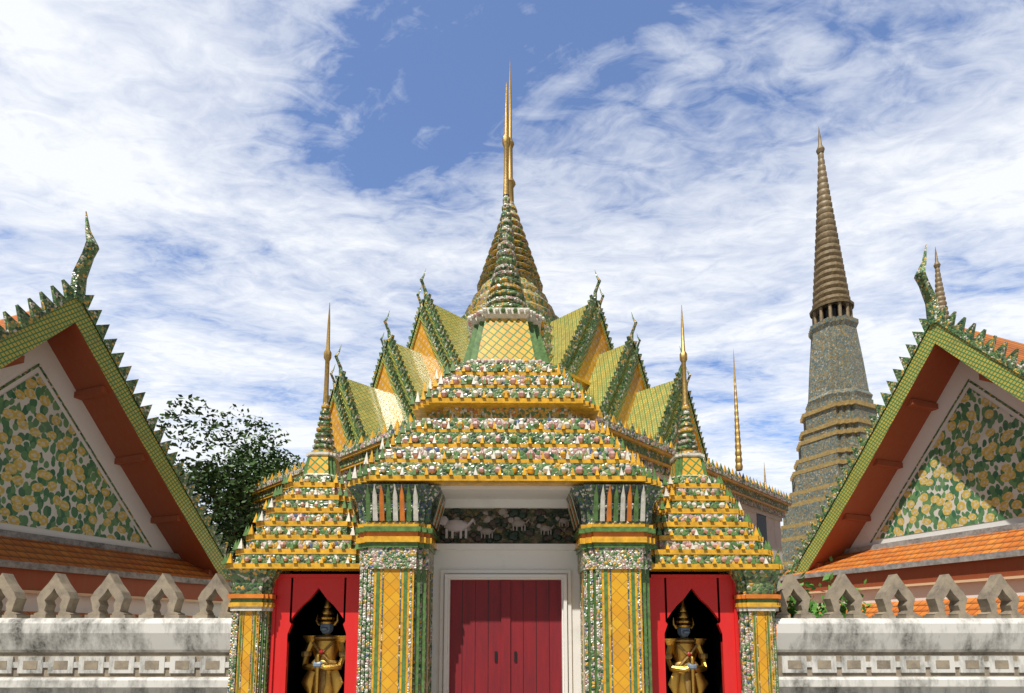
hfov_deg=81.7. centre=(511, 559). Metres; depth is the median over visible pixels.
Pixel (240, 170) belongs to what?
sky
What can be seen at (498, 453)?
rosettes
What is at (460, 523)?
gate relief
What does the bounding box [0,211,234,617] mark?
pavilion
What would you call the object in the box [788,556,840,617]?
plant
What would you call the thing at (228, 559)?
ornaments
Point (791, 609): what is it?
plant
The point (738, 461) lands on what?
spire
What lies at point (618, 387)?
mondop porch
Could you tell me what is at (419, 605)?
gate
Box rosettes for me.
[235,308,773,562]
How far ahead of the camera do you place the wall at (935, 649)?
8.74 m
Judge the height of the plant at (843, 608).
0.792 m
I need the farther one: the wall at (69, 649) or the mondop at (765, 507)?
the mondop at (765, 507)
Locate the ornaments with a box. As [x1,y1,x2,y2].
[222,362,782,564]
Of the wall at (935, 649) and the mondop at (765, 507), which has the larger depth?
the mondop at (765, 507)
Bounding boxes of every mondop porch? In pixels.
[329,269,468,473]
[550,271,709,474]
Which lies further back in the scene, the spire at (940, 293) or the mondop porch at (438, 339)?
the spire at (940, 293)
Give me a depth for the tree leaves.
20.57 m
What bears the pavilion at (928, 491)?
on the ground
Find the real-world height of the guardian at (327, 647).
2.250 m
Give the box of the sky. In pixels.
[0,0,1023,559]
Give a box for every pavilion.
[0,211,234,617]
[774,244,1023,638]
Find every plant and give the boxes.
[775,569,820,622]
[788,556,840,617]
[809,573,872,617]
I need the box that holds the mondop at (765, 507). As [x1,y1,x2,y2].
[235,69,791,611]
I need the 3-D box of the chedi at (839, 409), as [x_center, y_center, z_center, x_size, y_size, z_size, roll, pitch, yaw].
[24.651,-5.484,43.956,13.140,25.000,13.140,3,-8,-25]
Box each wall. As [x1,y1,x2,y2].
[0,573,232,692]
[775,574,1023,692]
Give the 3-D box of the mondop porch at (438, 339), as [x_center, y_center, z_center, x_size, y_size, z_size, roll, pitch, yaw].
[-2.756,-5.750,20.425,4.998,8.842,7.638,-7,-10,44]
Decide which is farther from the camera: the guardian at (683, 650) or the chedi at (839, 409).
the chedi at (839, 409)
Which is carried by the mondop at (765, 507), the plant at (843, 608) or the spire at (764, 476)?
the spire at (764, 476)
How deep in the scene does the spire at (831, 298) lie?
45.50 m
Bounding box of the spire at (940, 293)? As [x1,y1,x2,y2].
[933,247,948,319]
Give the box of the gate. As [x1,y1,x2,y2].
[222,307,786,692]
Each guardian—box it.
[301,598,345,692]
[665,599,708,692]
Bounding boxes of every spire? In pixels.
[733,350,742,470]
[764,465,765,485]
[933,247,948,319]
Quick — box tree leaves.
[156,394,304,560]
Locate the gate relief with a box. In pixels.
[438,508,575,543]

